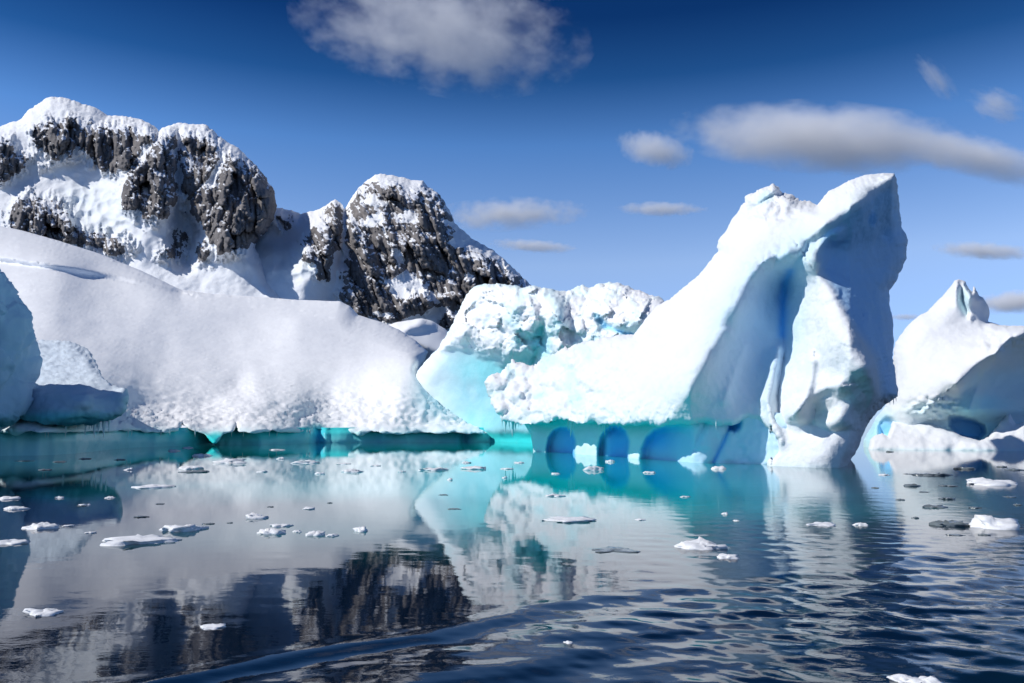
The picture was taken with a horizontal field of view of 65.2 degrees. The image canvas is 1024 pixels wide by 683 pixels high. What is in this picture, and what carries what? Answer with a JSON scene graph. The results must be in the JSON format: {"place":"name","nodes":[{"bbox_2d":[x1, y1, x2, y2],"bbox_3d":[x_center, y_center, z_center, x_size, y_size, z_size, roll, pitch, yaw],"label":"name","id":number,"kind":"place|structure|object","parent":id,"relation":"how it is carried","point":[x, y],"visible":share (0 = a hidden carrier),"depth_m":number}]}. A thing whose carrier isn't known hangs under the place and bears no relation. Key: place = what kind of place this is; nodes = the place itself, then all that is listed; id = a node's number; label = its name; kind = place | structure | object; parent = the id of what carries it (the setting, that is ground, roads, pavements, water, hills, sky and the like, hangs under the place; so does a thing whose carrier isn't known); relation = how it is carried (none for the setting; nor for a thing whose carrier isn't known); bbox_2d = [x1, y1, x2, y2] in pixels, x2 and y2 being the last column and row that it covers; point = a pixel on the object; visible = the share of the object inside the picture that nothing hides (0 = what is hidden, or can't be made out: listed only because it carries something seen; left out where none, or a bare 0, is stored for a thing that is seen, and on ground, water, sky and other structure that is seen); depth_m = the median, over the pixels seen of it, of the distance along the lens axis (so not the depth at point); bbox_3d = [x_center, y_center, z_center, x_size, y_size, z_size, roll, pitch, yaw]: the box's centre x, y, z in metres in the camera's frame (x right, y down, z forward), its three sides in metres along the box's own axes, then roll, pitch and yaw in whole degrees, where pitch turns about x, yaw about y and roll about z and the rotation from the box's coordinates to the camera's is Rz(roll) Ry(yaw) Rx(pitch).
{"place":"outdoors","nodes":[
{"label":"outdoors","id":0,"kind":"place"},
{"bbox_2d":[0,97,278,427],"bbox_3d":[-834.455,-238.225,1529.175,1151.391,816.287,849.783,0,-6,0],"label":"mountain","id":1,"kind":"structure","parent":0,"point":[187,207],"depth_m":1516.17},
{"bbox_2d":[255,174,531,330],"bbox_3d":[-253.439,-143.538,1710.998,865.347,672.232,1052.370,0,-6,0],"label":"mountain","id":2,"kind":"structure","parent":0,"point":[387,249],"depth_m":1468.99},
{"bbox_2d":[0,428,1023,682],"bbox_3d":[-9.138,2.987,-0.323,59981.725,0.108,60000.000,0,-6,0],"label":"sea water","id":3,"kind":"structure","parent":0,"point":[494,578],"depth_m":17.06},
{"bbox_2d":[0,496,20,499],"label":"ice floe","id":4,"kind":"object","parent":3,"relation":"on","point":[8,498],"visible":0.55,"depth_m":33.89},
{"bbox_2d":[0,539,30,544],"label":"ice floe","id":5,"kind":"object","parent":3,"relation":"on","point":[12,542],"visible":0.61,"depth_m":20.87},
{"bbox_2d":[3,506,30,509],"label":"ice floe","id":6,"kind":"object","parent":3,"relation":"on","point":[14,508],"visible":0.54,"depth_m":29.67},
{"bbox_2d":[21,522,59,529],"bbox_3d":[-14.225,5.651,24.123,1.028,0.377,0.897,3,-7,-27],"label":"ice floe","id":7,"kind":"object","parent":3,"relation":"on","point":[42,525],"visible":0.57,"depth_m":23.96},
{"bbox_2d":[22,608,63,616],"bbox_3d":[-7.649,4.438,13.024,0.643,0.157,0.598,2,-6,-15],"label":"ice floe","id":8,"kind":"object","parent":3,"relation":"on","point":[43,612],"visible":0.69,"depth_m":12.98},
{"bbox_2d":[0,269,128,437],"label":"iceberg","id":9,"kind":"object","parent":3,"relation":"on","point":[64,383],"visible":0.95,"depth_m":86.25},
{"bbox_2d":[100,534,181,545],"bbox_3d":[-9.966,5.340,21.374,2.039,0.294,1.921,4,-7,-34],"label":"ice floe","id":10,"kind":"object","parent":3,"relation":"on","point":[135,539],"visible":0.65,"depth_m":21.16},
{"bbox_2d":[132,484,174,488],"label":"ice floe","id":11,"kind":"object","parent":3,"relation":"on","point":[152,486],"visible":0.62,"depth_m":40.51},
{"bbox_2d":[159,524,208,531],"bbox_3d":[-9.812,5.604,23.664,1.375,0.438,1.143,0,-6,0],"label":"ice floe","id":12,"kind":"object","parent":3,"relation":"on","point":[184,528],"visible":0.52,"depth_m":23.39},
{"bbox_2d":[178,466,203,469],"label":"ice floe","id":13,"kind":"object","parent":3,"relation":"on","point":[189,467],"visible":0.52,"depth_m":58.60},
{"bbox_2d":[180,470,209,472],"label":"ice fragment","id":14,"kind":"object","parent":3,"relation":"on","point":[192,471],"visible":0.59,"depth_m":54.47},
{"bbox_2d":[192,454,212,455],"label":"ice floe","id":15,"kind":"object","parent":3,"relation":"on","point":[202,455],"visible":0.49,"depth_m":85.74},
{"bbox_2d":[200,623,225,629],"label":"ice floe","id":16,"kind":"object","parent":3,"relation":"on","point":[212,626],"visible":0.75,"depth_m":12.08},
{"bbox_2d":[213,458,245,463],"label":"ice floe","id":17,"kind":"object","parent":3,"relation":"on","point":[226,460],"visible":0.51,"depth_m":68.68},
{"bbox_2d":[0,226,489,455],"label":"glacier","id":18,"kind":"object","parent":3,"relation":"on","point":[206,368],"visible":0.64,"depth_m":206.73},
{"bbox_2d":[245,512,268,518],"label":"ice floe","id":19,"kind":"object","parent":3,"relation":"on","point":[252,515],"visible":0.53,"depth_m":26.66},
{"bbox_2d":[257,528,285,534],"bbox_3d":[-6.860,5.550,22.965,0.913,0.397,0.824,0,-6,0],"label":"ice floe","id":20,"kind":"object","parent":3,"relation":"on","point":[267,531],"visible":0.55,"depth_m":22.80},
{"bbox_2d":[270,524,293,526],"bbox_3d":[-7.103,5.694,24.594,0.772,0.164,0.595,0,-6,0],"label":"ice chip","id":21,"kind":"object","parent":3,"relation":"on","point":[279,525],"visible":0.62,"depth_m":24.52},
{"bbox_2d":[292,460,319,463],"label":"ice floe","id":22,"kind":"object","parent":3,"relation":"on","point":[305,461],"visible":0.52,"depth_m":68.36},
{"bbox_2d":[305,530,324,535],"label":"ice floe","id":23,"kind":"object","parent":3,"relation":"on","point":[317,533],"visible":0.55,"depth_m":22.45},
{"bbox_2d":[326,534,338,536],"bbox_3d":[-5.021,5.448,22.358,0.363,0.156,0.341,-2,-7,22],"label":"ice chip","id":24,"kind":"object","parent":3,"relation":"on","point":[330,535],"visible":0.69,"depth_m":22.27},
{"bbox_2d":[341,469,363,472],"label":"ice floe","id":25,"kind":"object","parent":3,"relation":"on","point":[349,470],"visible":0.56,"depth_m":54.64},
{"bbox_2d":[353,526,367,531],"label":"ice floe","id":26,"kind":"object","parent":3,"relation":"on","point":[361,529],"visible":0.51,"depth_m":23.36},
{"bbox_2d":[419,467,448,470],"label":"ice floe","id":27,"kind":"object","parent":3,"relation":"on","point":[434,469],"visible":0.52,"depth_m":56.84},
{"bbox_2d":[460,466,485,469],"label":"ice floe","id":28,"kind":"object","parent":3,"relation":"on","point":[475,467],"visible":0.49,"depth_m":58.38},
{"bbox_2d":[416,282,664,442],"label":"iceberg","id":29,"kind":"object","parent":3,"relation":"on","point":[496,328],"depth_m":163.73},
{"bbox_2d":[546,494,564,496],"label":"ice floe","id":30,"kind":"object","parent":3,"relation":"on","point":[556,495],"visible":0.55,"depth_m":35.30},
{"bbox_2d":[542,516,595,522],"bbox_3d":[1.884,5.875,26.221,1.622,0.226,1.680,6,-8,-43],"label":"ice floe","id":31,"kind":"object","parent":3,"relation":"on","point":[562,519],"visible":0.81,"depth_m":26.01},
{"bbox_2d":[583,466,603,469],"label":"ice floe","id":32,"kind":"object","parent":3,"relation":"on","point":[593,468],"visible":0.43,"depth_m":57.14},
{"bbox_2d":[592,546,639,552],"bbox_3d":[2.537,5.169,19.829,1.168,0.087,1.070,1,-6,-9],"label":"ice fragment","id":33,"kind":"object","parent":3,"relation":"on","point":[613,549],"visible":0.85,"depth_m":19.59},
{"bbox_2d":[484,173,907,467],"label":"iceberg","id":34,"kind":"object","parent":3,"relation":"on","point":[765,336],"visible":0.9,"depth_m":69.41},
{"bbox_2d":[674,536,727,549],"bbox_3d":[4.714,5.230,20.220,1.197,0.537,1.161,2,-7,-20],"label":"ice floe","id":35,"kind":"object","parent":3,"relation":"on","point":[700,543],"visible":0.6,"depth_m":20.10},
{"bbox_2d":[711,466,725,468],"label":"ice floe","id":36,"kind":"object","parent":3,"relation":"on","point":[718,467],"visible":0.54,"depth_m":58.71},
{"bbox_2d":[717,553,739,558],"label":"ice floe","id":37,"kind":"object","parent":3,"relation":"on","point":[726,556],"visible":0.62,"depth_m":18.49},
{"bbox_2d":[806,522,834,526],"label":"ice floe","id":38,"kind":"object","parent":3,"relation":"on","point":[828,524],"visible":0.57,"depth_m":24.83},
{"bbox_2d":[853,522,867,525],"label":"ice floe","id":39,"kind":"object","parent":3,"relation":"on","point":[862,524],"visible":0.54,"depth_m":24.76},
{"bbox_2d":[887,674,917,682],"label":"ice floe","id":40,"kind":"object","parent":3,"relation":"on","point":[902,678],"visible":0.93,"depth_m":9.54},
{"bbox_2d":[903,484,920,486],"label":"ice fragment","id":41,"kind":"object","parent":3,"relation":"on","point":[910,485],"visible":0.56,"depth_m":41.32},
{"bbox_2d":[909,675,942,682],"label":"ice floe","id":42,"kind":"object","parent":3,"relation":"on","point":[925,679],"visible":0.98,"depth_m":9.42},
{"bbox_2d":[911,472,951,475],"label":"ice fragment","id":43,"kind":"object","parent":3,"relation":"on","point":[933,474],"visible":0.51,"depth_m":50.91},
{"bbox_2d":[922,504,947,507],"bbox_3d":[16.133,6.333,30.501,0.873,0.248,0.908,-5,-8,39],"label":"ice fragment","id":44,"kind":"object","parent":3,"relation":"on","point":[933,506],"visible":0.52,"depth_m":30.40},
{"bbox_2d":[863,279,1023,450],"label":"iceberg","id":45,"kind":"object","parent":3,"relation":"on","point":[958,359],"visible":0.88,"depth_m":115.30},
{"bbox_2d":[938,497,954,499],"bbox_3d":[18.511,6.727,33.999,0.666,0.220,0.628,1,-6,-13],"label":"ice fragment","id":46,"kind":"object","parent":3,"relation":"on","point":[946,498],"visible":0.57,"depth_m":33.84},
{"bbox_2d":[929,520,968,526],"bbox_3d":[13.596,5.727,24.931,1.301,0.366,1.058,0,-6,0],"label":"ice fragment","id":47,"kind":"object","parent":3,"relation":"on","point":[953,523],"visible":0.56,"depth_m":24.66},
{"bbox_2d":[953,467,974,468],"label":"ice fragment","id":48,"kind":"object","parent":3,"relation":"on","point":[964,468],"visible":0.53,"depth_m":58.58},
{"bbox_2d":[966,477,1017,485],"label":"ice floe","id":49,"kind":"object","parent":3,"relation":"on","point":[982,481],"visible":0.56,"depth_m":42.61},
{"bbox_2d":[969,515,1019,529],"bbox_3d":[14.614,5.653,24.413,1.597,0.738,1.520,-4,-8,36],"label":"ice floe","id":50,"kind":"object","parent":3,"relation":"on","point":[986,522],"visible":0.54,"depth_m":24.11},
{"bbox_2d":[0,0,1023,427],"label":"sky","id":51,"kind":"structure","parent":0,"point":[588,143]}
]}

